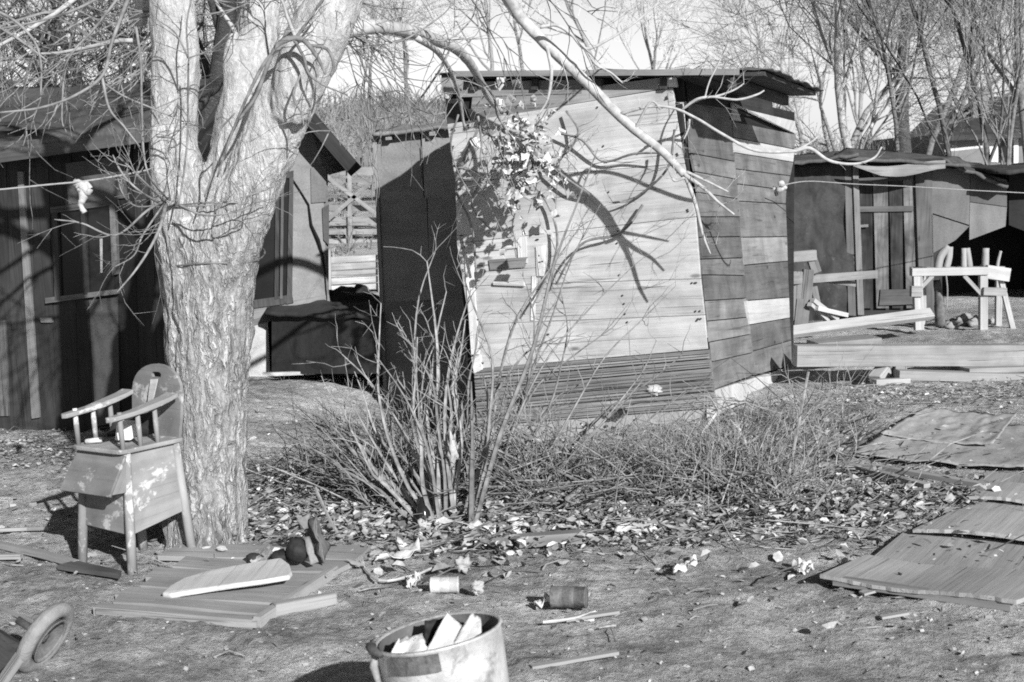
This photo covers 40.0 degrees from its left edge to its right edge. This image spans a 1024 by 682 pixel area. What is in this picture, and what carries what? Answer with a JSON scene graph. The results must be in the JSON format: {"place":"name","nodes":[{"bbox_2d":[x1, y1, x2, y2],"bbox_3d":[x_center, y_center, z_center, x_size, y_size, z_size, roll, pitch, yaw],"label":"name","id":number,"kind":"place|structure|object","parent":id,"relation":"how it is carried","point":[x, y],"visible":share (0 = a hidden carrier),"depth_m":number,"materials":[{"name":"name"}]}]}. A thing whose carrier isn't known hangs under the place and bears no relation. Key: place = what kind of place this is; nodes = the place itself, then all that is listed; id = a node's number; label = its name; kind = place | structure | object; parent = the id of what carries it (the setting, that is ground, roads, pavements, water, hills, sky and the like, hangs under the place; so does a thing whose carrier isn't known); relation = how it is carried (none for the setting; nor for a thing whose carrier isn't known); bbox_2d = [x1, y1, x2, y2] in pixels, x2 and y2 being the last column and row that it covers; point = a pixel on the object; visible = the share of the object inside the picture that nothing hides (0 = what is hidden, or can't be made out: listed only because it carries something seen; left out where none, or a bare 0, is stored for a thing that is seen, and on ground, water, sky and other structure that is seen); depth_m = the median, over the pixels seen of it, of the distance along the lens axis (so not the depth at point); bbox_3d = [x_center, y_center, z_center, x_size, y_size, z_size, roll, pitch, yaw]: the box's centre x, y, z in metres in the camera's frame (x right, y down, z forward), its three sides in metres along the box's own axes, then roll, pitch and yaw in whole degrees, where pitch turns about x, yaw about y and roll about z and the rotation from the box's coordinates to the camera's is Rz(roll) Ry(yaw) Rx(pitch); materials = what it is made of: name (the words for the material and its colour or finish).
{"place":"outdoors","nodes":[
{"label":"outdoors","id":0,"kind":"place"},
{"bbox_2d":[0,102,1023,681],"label":"ground","id":1,"kind":"structure","parent":0,"point":[744,624],"depth_m":5.42,"materials":[{"name":"soil"}]},
{"bbox_2d":[0,526,49,531],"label":"lath","id":2,"kind":"object","parent":1,"relation":"on","point":[24,528],"visible":1,"depth_m":6.91,"materials":[{"name":"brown wood"}]},
{"bbox_2d":[0,602,73,681],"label":"hand cart","id":3,"kind":"object","parent":1,"relation":"on","point":[41,642],"visible":1,"depth_m":4.86,"materials":[{"name":"metal"}]},
{"bbox_2d":[0,541,78,563],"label":"lath","id":4,"kind":"object","parent":1,"relation":"on","point":[41,554],"visible":0.91,"depth_m":6.42,"materials":[{"name":"grey wood"}]},
{"bbox_2d":[57,561,121,578],"bbox_3d":[-1.804,0.988,6.097,0.385,0.023,0.094,2,8,32],"label":"wood strip","id":5,"kind":"object","parent":1,"relation":"on","point":[84,567],"visible":1,"depth_m":6.08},
{"bbox_2d":[0,0,214,86],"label":"roadside tree","id":6,"kind":"object","parent":1,"relation":"on","point":[17,1],"visible":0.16,"depth_m":18.20,"materials":[{"name":"grey plant"}]},
{"bbox_2d":[0,0,237,87],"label":"roadside tree","id":7,"kind":"object","parent":1,"relation":"on","point":[22,49],"visible":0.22,"depth_m":19.42,"materials":[{"name":"grey plant"}]},
{"bbox_2d":[59,363,195,574],"bbox_3d":[-1.719,0.566,6.256,0.386,0.882,0.460,2,8,36],"label":"chair","id":8,"kind":"object","parent":1,"relation":"on","point":[129,489],"visible":0.96,"depth_m":6.20,"materials":[{"name":"paint"}]},
{"bbox_2d":[115,420,136,439],"bbox_3d":[-1.702,0.394,6.220,0.094,0.080,0.060,-1,6,10],"label":"paper packet","id":9,"kind":"object","parent":8,"relation":"on","point":[129,428],"visible":0.64,"depth_m":6.21},
{"bbox_2d":[107,412,153,436],"bbox_3d":[-1.703,0.373,6.295,0.231,0.111,0.062,-3,6,0],"label":"dark rag","id":10,"kind":"object","parent":8,"relation":"on","point":[146,419],"visible":0.44,"depth_m":6.30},
{"bbox_2d":[0,0,278,87],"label":"roadside tree","id":11,"kind":"object","parent":1,"relation":"on","point":[78,79],"visible":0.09,"depth_m":24.23,"materials":[{"name":"grey plant"}]},
{"bbox_2d":[0,78,360,431],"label":"house","id":12,"kind":"structure","parent":1,"relation":"on","point":[64,348],"depth_m":9.93,"materials":[{"name":"black wood"}]},
{"bbox_2d":[45,199,119,302],"bbox_3d":[-3.001,-0.624,9.818,0.605,0.708,0.051,-1,7,12],"label":"window frame","id":13,"kind":"structure","parent":12,"relation":"in","point":[77,275],"depth_m":9.81,"materials":[{"name":"grey wood"}]},
{"bbox_2d":[254,170,293,307],"bbox_3d":[-2.095,-0.893,12.359,0.416,1.188,0.057,-4,6,-10],"label":"window frame","id":14,"kind":"structure","parent":12,"relation":"in","point":[273,287],"depth_m":12.37,"materials":[{"name":"grey wood"}]},
{"bbox_2d":[0,0,374,222],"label":"roadside tree","id":15,"kind":"object","parent":1,"relation":"on","point":[53,27],"visible":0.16,"depth_m":17.40,"materials":[{"name":"grey plant"}]},
{"bbox_2d":[93,544,371,628],"bbox_3d":[-1.182,0.989,5.803,0.939,0.049,1.076,-1,7,13],"label":"wooden pallet","id":16,"kind":"object","parent":1,"relation":"on","point":[250,607],"visible":0.74,"depth_m":5.61,"materials":[{"name":"grey wood"}]},
{"bbox_2d":[163,558,291,597],"bbox_3d":[-1.151,0.961,5.681,0.511,0.052,0.298,-4,7,-14],"label":"pointed plank","id":17,"kind":"object","parent":16,"relation":"on","point":[257,573],"visible":1,"depth_m":5.64,"materials":[{"name":"grey wood"}]},
{"bbox_2d":[246,538,307,562],"bbox_3d":[-1.002,0.896,5.952,0.334,0.145,0.118,1,7,26],"label":"leather lump","id":18,"kind":"object","parent":16,"relation":"on","point":[295,551],"visible":0.81,"depth_m":5.88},
{"bbox_2d":[297,513,330,564],"bbox_3d":[-0.852,0.846,5.964,0.132,0.235,0.265,-3,6,0],"label":"felt scrap","id":19,"kind":"object","parent":16,"relation":"on","point":[318,545],"visible":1,"depth_m":5.93,"materials":[{"name":"fabric"}]},
{"bbox_2d":[0,0,499,238],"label":"roadside tree","id":20,"kind":"object","parent":1,"relation":"on","point":[206,43],"visible":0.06,"depth_m":26.33,"materials":[{"name":"grey plant"}]},
{"bbox_2d":[1,0,506,131],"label":"bare tree","id":21,"kind":"object","parent":1,"relation":"on","point":[214,67],"visible":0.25,"depth_m":15.49,"materials":[{"name":"grey plant"}]},
{"bbox_2d":[272,592,336,616],"bbox_3d":[-0.796,1.012,5.414,0.249,0.050,0.055,-6,7,-26],"label":"wood block","id":22,"kind":"object","parent":1,"relation":"on","point":[305,603],"depth_m":5.39,"materials":[{"name":"wood"}]},
{"bbox_2d":[265,290,385,373],"bbox_3d":[-1.652,-0.101,12.423,1.992,0.696,0.928,1,7,32],"label":"cellar box","id":23,"kind":"object","parent":1,"relation":"on","point":[303,333],"visible":0.73,"depth_m":11.98,"materials":[{"name":"wood"}]},
{"bbox_2d":[314,487,344,542],"bbox_3d":[-0.830,0.803,6.430,0.043,0.258,0.191,-8,8,-41],"label":"stick","id":24,"kind":"object","parent":1,"relation":"on","point":[332,523],"visible":0.95,"depth_m":6.42,"materials":[{"name":"wood"}]},
{"bbox_2d":[266,376,435,513],"bbox_3d":[-0.815,0.505,7.204,1.005,0.732,1.142,-3,6,0],"label":"brush","id":25,"kind":"object","parent":1,"relation":"on","point":[377,462],"visible":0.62,"depth_m":7.03,"materials":[{"name":"grey plant"}]},
{"bbox_2d":[334,284,369,292],"bbox_3d":[-1.793,-0.462,15.644,0.513,0.327,0.432,-4,7,-16],"label":"junk heap","id":26,"kind":"object","parent":1,"relation":"on","point":[359,288],"visible":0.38,"depth_m":15.55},
{"bbox_2d":[328,167,376,243],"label":"board gate","id":27,"kind":"structure","parent":1,"relation":"on","point":[348,206],"depth_m":25.82,"materials":[{"name":"wood"}]},
{"bbox_2d":[328,249,378,291],"bbox_3d":[-1.990,-0.991,19.971,2.258,0.687,0.115,-3,6,0],"label":"slat fence","id":28,"kind":"object","parent":1,"relation":"on","point":[354,272],"visible":0.25,"depth_m":20.00,"materials":[{"name":"wood"}]},
{"bbox_2d":[352,150,373,166],"bbox_3d":[-3.105,-3.949,30.765,2.319,0.624,0.085,-3,6,0],"label":"picket fence","id":29,"kind":"object","parent":1,"relation":"on","point":[366,163],"visible":0.1,"depth_m":30.72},
{"bbox_2d":[343,530,431,581],"bbox_3d":[-0.668,0.905,6.194,0.261,0.078,0.985,-6,7,-30],"label":"stick","id":30,"kind":"object","parent":1,"relation":"on","point":[387,580],"visible":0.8,"depth_m":5.79,"materials":[{"name":"wood"}]},
{"bbox_2d":[260,224,523,523],"bbox_3d":[-0.609,0.176,6.771,1.210,1.455,0.867,-7,8,-33],"label":"bare shrub","id":31,"kind":"object","parent":1,"relation":"on","point":[439,481],"visible":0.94,"depth_m":6.73,"materials":[{"name":"grey plant"}]},
{"bbox_2d":[446,431,458,469],"bbox_3d":[-0.282,0.512,6.642,0.057,0.194,0.056,-8,9,-42],"label":"rag scrap","id":32,"kind":"object","parent":31,"relation":"on","point":[452,454],"visible":1,"depth_m":6.63,"materials":[{"name":"fabric"}]},
{"bbox_2d":[360,0,426,124],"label":"hillside tree","id":33,"kind":"object","parent":1,"relation":"on","point":[401,21],"visible":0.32,"depth_m":60.87,"materials":[{"name":"grey plant"}]},
{"bbox_2d":[373,537,420,562],"bbox_3d":[-0.496,0.899,6.076,0.204,0.091,0.138,-3,6,0],"label":"paper scrap","id":34,"kind":"object","parent":1,"relation":"on","point":[410,549],"visible":0.99,"depth_m":6.05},
{"bbox_2d":[348,0,461,115],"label":"hillside tree","id":35,"kind":"object","parent":1,"relation":"on","point":[396,49],"visible":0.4,"depth_m":66.68,"materials":[{"name":"grey plant"}]},
{"bbox_2d":[372,122,467,407],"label":"tar paper shed","id":36,"kind":"structure","parent":1,"relation":"on","point":[408,215],"depth_m":11.58,"materials":[{"name":"black paper"}]},
{"bbox_2d":[416,497,432,525],"bbox_3d":[-0.411,0.810,6.593,0.068,0.146,0.085,-6,7,-26],"label":"dark bottle","id":37,"kind":"object","parent":1,"relation":"on","point":[422,507],"visible":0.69,"depth_m":6.58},
{"bbox_2d":[365,611,508,681],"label":"bucket","id":38,"kind":"object","parent":1,"relation":"on","point":[481,657],"visible":0.92,"depth_m":3.63,"materials":[{"name":"metal"}]},
{"bbox_2d":[391,634,427,652],"bbox_3d":[-0.275,0.815,3.724,0.110,0.076,0.104,-3,6,0],"label":"crumpled paper","id":39,"kind":"object","parent":38,"relation":"in","point":[415,643],"visible":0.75,"depth_m":3.71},
{"bbox_2d":[423,618,442,646],"bbox_3d":[-0.208,0.791,3.777,0.067,0.072,0.115,-3,6,0],"label":"dark scrap","id":40,"kind":"object","parent":38,"relation":"in","point":[430,628],"visible":0.45,"depth_m":3.79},
{"bbox_2d":[427,613,462,649],"bbox_3d":[-0.170,0.780,3.715,0.069,0.096,0.154,2,8,34],"label":"white card","id":41,"kind":"object","parent":38,"relation":"in","point":[448,630],"visible":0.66,"depth_m":3.73,"materials":[{"name":"paper"}]},
{"bbox_2d":[453,613,481,643],"bbox_3d":[-0.120,0.768,3.752,0.082,0.060,0.096,-3,6,0],"label":"torn card","id":42,"kind":"object","parent":38,"relation":"in","point":[471,628],"visible":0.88,"depth_m":3.75,"materials":[{"name":"paper"}]},
{"bbox_2d":[0,0,884,551],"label":"cottonwood tree","id":43,"kind":"object","parent":1,"relation":"on","point":[272,94],"visible":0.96,"depth_m":6.31,"materials":[{"name":"grey plant"}]},
{"bbox_2d":[0,167,154,189],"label":"clothesline","id":44,"kind":"object","parent":43,"relation":"attached to","point":[74,181],"visible":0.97,"depth_m":5.75,"materials":[{"name":"fabric"}]},
{"bbox_2d":[72,178,92,213],"bbox_3d":[-1.765,-0.598,5.789,0.083,0.147,0.044,-3,6,0],"label":"rag knot","id":45,"kind":"object","parent":44,"relation":"hanging from","point":[84,190],"visible":1,"depth_m":5.78,"materials":[{"name":"fabric"}]},
{"bbox_2d":[430,576,459,592],"bbox_3d":[-0.267,0.965,5.568,0.112,0.066,0.066,-2,6,3],"label":"tin can","id":46,"kind":"object","parent":1,"relation":"on","point":[451,584],"visible":1,"depth_m":5.54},
{"bbox_2d":[397,0,502,70],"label":"hillside tree","id":47,"kind":"object","parent":1,"relation":"on","point":[482,43],"visible":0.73,"depth_m":57.03,"materials":[{"name":"grey plant"}]},
{"bbox_2d":[454,555,472,574],"bbox_3d":[-0.201,0.926,5.837,0.080,0.079,0.066,-3,6,0],"label":"rag scrap","id":48,"kind":"object","parent":1,"relation":"on","point":[461,562],"visible":1,"depth_m":5.82,"materials":[{"name":"fabric"}]},
{"bbox_2d":[455,0,545,69],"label":"hillside tree","id":49,"kind":"object","parent":1,"relation":"on","point":[518,43],"visible":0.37,"depth_m":65.42,"materials":[{"name":"grey plant"}]},
{"bbox_2d":[0,373,1022,679],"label":"dirt clods","id":50,"kind":"object","parent":1,"relation":"on","point":[578,573],"visible":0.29,"depth_m":5.23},
{"bbox_2d":[0,372,1023,681],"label":"leaf litter","id":51,"kind":"object","parent":1,"relation":"on","point":[502,541],"visible":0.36,"depth_m":6.56,"materials":[{"name":"plant"}]},
{"bbox_2d":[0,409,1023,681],"bbox_3d":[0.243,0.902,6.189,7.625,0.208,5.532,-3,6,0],"label":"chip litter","id":52,"kind":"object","parent":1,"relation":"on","point":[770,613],"visible":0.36,"depth_m":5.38,"materials":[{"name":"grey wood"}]},
{"bbox_2d":[63,341,1023,579],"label":"dry grass","id":53,"kind":"structure","parent":1,"relation":"on","point":[762,414],"depth_m":6.93,"materials":[{"name":"plant"}]},
{"bbox_2d":[387,0,702,69],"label":"hillside tree","id":54,"kind":"object","parent":1,"relation":"on","point":[571,12],"visible":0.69,"depth_m":58.98,"materials":[{"name":"grey plant"}]},
{"bbox_2d":[516,529,581,547],"bbox_3d":[0.164,0.874,6.215,0.290,0.060,0.075,-3,6,0],"label":"ground board","id":55,"kind":"object","parent":1,"relation":"on","point":[555,536],"visible":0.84,"depth_m":6.18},
{"bbox_2d":[410,381,692,508],"bbox_3d":[0.231,0.557,7.180,1.462,0.872,1.477,-3,6,0],"label":"brush","id":56,"kind":"object","parent":1,"relation":"on","point":[520,458],"visible":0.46,"depth_m":6.96,"materials":[{"name":"grey plant"}]},
{"bbox_2d":[549,586,587,608],"bbox_3d":[0.214,0.965,5.300,0.135,0.083,0.086,-1,7,12],"label":"rusty can","id":57,"kind":"object","parent":1,"relation":"on","point":[569,596],"visible":1,"depth_m":5.27,"materials":[{"name":"metal"}]},
{"bbox_2d":[530,650,618,668],"bbox_3d":[0.210,1.065,4.700,0.306,0.022,0.030,-4,7,-16],"label":"ground board","id":58,"kind":"object","parent":1,"relation":"on","point":[582,658],"visible":1,"depth_m":4.69,"materials":[{"name":"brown wood"}]},
{"bbox_2d":[420,148,738,522],"bbox_3d":[0.221,-0.080,7.220,1.985,1.793,1.088,-7,8,-34],"label":"arching shrub","id":59,"kind":"object","parent":1,"relation":"on","point":[506,417],"visible":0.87,"depth_m":7.17,"materials":[{"name":"grey plant"}]},
{"bbox_2d":[564,609,619,621],"bbox_3d":[0.294,1.009,5.171,0.203,0.022,0.035,-4,6,-11],"label":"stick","id":60,"kind":"object","parent":1,"relation":"on","point":[602,613],"visible":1,"depth_m":5.16,"materials":[{"name":"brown wood"}]},
{"bbox_2d":[198,78,1005,256],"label":"hillside brush","id":61,"kind":"object","parent":1,"relation":"on","point":[437,104],"visible":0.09,"depth_m":54.75,"materials":[{"name":"plant"}]},
{"bbox_2d":[565,428,670,500],"bbox_3d":[0.625,0.572,7.405,0.105,0.158,1.876,0,7,21],"label":"stick","id":62,"kind":"object","parent":1,"relation":"on","point":[571,495],"visible":0.36,"depth_m":6.75,"materials":[{"name":"wood"}]},
{"bbox_2d":[435,67,823,447],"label":"shack","id":63,"kind":"structure","parent":1,"relation":"on","point":[731,295],"depth_m":9.58,"materials":[{"name":"grey wood"}]},
{"bbox_2d":[452,110,675,307],"bbox_3d":[0.352,-0.882,9.441,1.597,1.318,0.395,0,7,22],"label":"dead vine","id":64,"kind":"object","parent":63,"relation":"hanging from","point":[469,145],"visible":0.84,"depth_m":9.37,"materials":[{"name":"grey plant"}]},
{"bbox_2d":[780,181,1023,192],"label":"clothesline","id":65,"kind":"object","parent":63,"relation":"attached to","point":[897,185],"visible":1,"depth_m":12.35,"materials":[{"name":"fabric"}]},
{"bbox_2d":[614,521,652,535],"bbox_3d":[0.548,0.841,6.332,0.177,0.049,0.124,-1,6,12],"label":"paper scrap","id":66,"kind":"object","parent":1,"relation":"on","point":[625,527],"visible":0.99,"depth_m":6.32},
{"bbox_2d":[550,0,755,69],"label":"hillside tree","id":67,"kind":"object","parent":1,"relation":"on","point":[653,63],"visible":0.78,"depth_m":63.47,"materials":[{"name":"grey plant"}]},
{"bbox_2d":[672,554,697,572],"bbox_3d":[0.702,0.911,5.712,0.124,0.070,0.072,-4,7,-12],"label":"paper scrap","id":68,"kind":"object","parent":1,"relation":"on","point":[684,566],"visible":0.99,"depth_m":5.69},
{"bbox_2d":[579,384,861,522],"bbox_3d":[1.125,0.601,7.099,1.594,0.931,1.640,-3,6,0],"label":"weed tangle","id":69,"kind":"object","parent":1,"relation":"on","point":[722,476],"visible":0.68,"depth_m":6.68,"materials":[{"name":"plant"}]},
{"bbox_2d":[675,0,840,153],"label":"hillside tree","id":70,"kind":"object","parent":1,"relation":"on","point":[716,39],"visible":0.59,"depth_m":50.75,"materials":[{"name":"grey plant"}]},
{"bbox_2d":[728,23,815,118],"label":"hillside tree","id":71,"kind":"object","parent":1,"relation":"on","point":[779,106],"visible":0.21,"depth_m":62.38,"materials":[{"name":"grey plant"}]},
{"bbox_2d":[657,337,918,507],"bbox_3d":[1.537,0.578,7.896,1.371,1.169,2.871,-1,7,12],"label":"weed tangle","id":72,"kind":"object","parent":1,"relation":"on","point":[810,423],"visible":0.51,"depth_m":7.12,"materials":[{"name":"plant"}]},
{"bbox_2d":[784,371,809,497],"bbox_3d":[1.361,0.470,6.763,0.054,0.632,0.212,3,9,43],"label":"stick","id":73,"kind":"object","parent":1,"relation":"on","point":[799,418],"visible":0.84,"depth_m":6.76,"materials":[{"name":"wood"}]},
{"bbox_2d":[647,0,1023,148],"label":"bare tree","id":74,"kind":"object","parent":1,"relation":"on","point":[839,83],"visible":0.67,"depth_m":19.91,"materials":[{"name":"grey plant"}]},
{"bbox_2d":[648,0,1023,153],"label":"bare tree","id":75,"kind":"object","parent":1,"relation":"on","point":[858,131],"visible":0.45,"depth_m":25.14,"materials":[{"name":"grey plant"}]},
{"bbox_2d":[794,250,877,324],"bbox_3d":[2.938,-0.515,13.198,1.338,0.711,0.251,-6,7,-30],"label":"scrap frame","id":76,"kind":"object","parent":1,"relation":"on","point":[805,290],"visible":0.73,"depth_m":13.02,"materials":[{"name":"wood"}]},
{"bbox_2d":[760,0,955,151],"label":"bare tree","id":77,"kind":"object","parent":1,"relation":"on","point":[896,121],"visible":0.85,"depth_m":17.27,"materials":[{"name":"grey plant"}]},
{"bbox_2d":[759,0,957,148],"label":"hillside tree","id":78,"kind":"object","parent":1,"relation":"on","point":[854,105],"visible":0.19,"depth_m":57.23,"materials":[{"name":"grey plant"}]},
{"bbox_2d":[793,308,934,337],"bbox_3d":[3.036,-0.150,12.626,1.812,0.165,0.109,-5,7,-23],"label":"plank","id":79,"kind":"object","parent":1,"relation":"on","point":[857,323],"visible":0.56,"depth_m":12.65,"materials":[{"name":"grey wood"}]},
{"bbox_2d":[868,367,891,382],"bbox_3d":[2.802,0.257,10.708,0.110,0.144,0.174,4,9,45],"label":"split log","id":80,"kind":"object","parent":1,"relation":"on","point":[879,372],"visible":0.72,"depth_m":10.67,"materials":[{"name":"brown wood"}]},
{"bbox_2d":[838,0,940,152],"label":"bare tree","id":81,"kind":"object","parent":1,"relation":"on","point":[904,145],"visible":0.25,"depth_m":28.64,"materials":[{"name":"grey plant"}]},
{"bbox_2d":[871,378,910,386],"bbox_3d":[2.819,0.310,10.462,0.301,0.076,0.070,-5,7,-19],"label":"pale board","id":82,"kind":"object","parent":1,"relation":"on","point":[880,381],"visible":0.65,"depth_m":10.43,"materials":[{"name":"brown wood"}]},
{"bbox_2d":[855,466,929,487],"bbox_3d":[1.895,0.675,7.035,0.040,0.028,0.523,-5,7,-25],"label":"wood rail","id":83,"kind":"object","parent":1,"relation":"on","point":[918,483],"visible":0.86,"depth_m":6.97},
{"bbox_2d":[770,0,1023,160],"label":"bare tree","id":84,"kind":"object","parent":1,"relation":"on","point":[1020,102],"visible":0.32,"depth_m":23.30,"materials":[{"name":"grey plant"}]},
{"bbox_2d":[794,148,1008,320],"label":"coop","id":85,"kind":"structure","parent":1,"relation":"on","point":[892,235],"depth_m":15.07,"materials":[{"name":"wood"}]},
{"bbox_2d":[858,170,915,307],"bbox_3d":[4.024,-1.084,15.084,0.746,1.509,0.070,-3,6,-7],"label":"door","id":86,"kind":"structure","parent":85,"relation":"in","point":[896,296],"depth_m":15.09,"materials":[{"name":"grey wood"}]},
{"bbox_2d":[792,343,1023,366],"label":"beam","id":87,"kind":"structure","parent":1,"relation":"on","point":[895,355],"depth_m":10.68,"materials":[{"name":"wood"}]},
{"bbox_2d":[807,334,881,343],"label":"beam","id":88,"kind":"structure","parent":87,"relation":"on","point":[861,339],"depth_m":10.96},
{"bbox_2d":[827,0,994,155],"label":"bare tree","id":89,"kind":"object","parent":1,"relation":"on","point":[946,137],"visible":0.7,"depth_m":17.66,"materials":[{"name":"grey plant"}]},
{"bbox_2d":[865,102,956,149],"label":"cottage","id":90,"kind":"structure","parent":1,"relation":"on","point":[911,135],"depth_m":53.20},
{"bbox_2d":[820,471,1023,611],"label":"board walk","id":91,"kind":"structure","parent":1,"relation":"on","point":[988,579],"depth_m":5.60,"materials":[{"name":"grey wood"}]},
{"bbox_2d":[806,461,989,486],"bbox_3d":[1.948,0.663,7.109,0.979,0.037,0.171,3,8,40],"label":"wood rail","id":92,"kind":"object","parent":91,"relation":"on","point":[937,477],"visible":0.57,"depth_m":7.02,"materials":[{"name":"wood"}]},
{"bbox_2d":[851,0,1023,164],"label":"bare tree","id":93,"kind":"object","parent":1,"relation":"on","point":[1011,121],"visible":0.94,"depth_m":16.75,"materials":[{"name":"grey plant"}]},
{"bbox_2d":[853,0,1023,154],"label":"bare tree","id":94,"kind":"object","parent":1,"relation":"on","point":[930,147],"visible":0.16,"depth_m":33.86,"materials":[{"name":"grey plant"}]},
{"bbox_2d":[854,414,1023,467],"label":"flooring sheet","id":95,"kind":"object","parent":1,"relation":"on","point":[992,455],"visible":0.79,"depth_m":7.75,"materials":[{"name":"wood"}]},
{"bbox_2d":[881,406,1016,444],"bbox_3d":[2.572,0.490,8.278,0.640,0.078,0.867,1,7,28],"label":"flooring sheet","id":96,"kind":"object","parent":95,"relation":"on","point":[924,424],"visible":0.96,"depth_m":8.26,"materials":[{"name":"wood"}]},
{"bbox_2d":[933,279,944,325],"bbox_3d":[4.181,-0.372,13.750,0.110,0.467,0.189,-3,6,0],"label":"bottle","id":97,"kind":"object","parent":1,"relation":"on","point":[939,306],"visible":1,"depth_m":13.73,"materials":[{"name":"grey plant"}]},
{"bbox_2d":[885,86,1023,164],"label":"house","id":98,"kind":"structure","parent":1,"relation":"on","point":[967,149],"depth_m":43.70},
{"bbox_2d":[894,369,1023,381],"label":"pale board","id":99,"kind":"object","parent":1,"relation":"on","point":[936,375],"visible":0.9,"depth_m":10.52,"materials":[{"name":"grey wood"}]},
{"bbox_2d":[909,244,1015,330],"bbox_3d":[4.324,-0.514,13.641,1.052,0.872,0.535,-3,6,0],"label":"work bench","id":100,"kind":"object","parent":1,"relation":"on","point":[984,271],"visible":0.94,"depth_m":13.43,"materials":[{"name":"white wood"}]},
{"bbox_2d":[912,0,1023,106],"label":"hillside tree","id":101,"kind":"object","parent":1,"relation":"on","point":[976,68],"visible":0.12,"depth_m":65.22,"materials":[{"name":"grey plant"}]},
{"bbox_2d":[922,0,1023,164],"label":"bare tree","id":102,"kind":"object","parent":1,"relation":"on","point":[988,156],"visible":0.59,"depth_m":18.01,"materials":[{"name":"grey plant"}]},
{"bbox_2d":[942,163,1023,293],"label":"open shed","id":103,"kind":"structure","parent":1,"relation":"on","point":[1007,240],"depth_m":17.24,"materials":[{"name":"black wood"}]},
{"bbox_2d":[949,365,1023,371],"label":"pale board","id":104,"kind":"object","parent":1,"relation":"on","point":[1019,368],"visible":0.73,"depth_m":10.63,"materials":[{"name":"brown wood"}]},
{"bbox_2d":[0,0,1023,154],"label":"sky","id":105,"kind":"structure","parent":0,"point":[533,55],"materials":[{"name":"white"}]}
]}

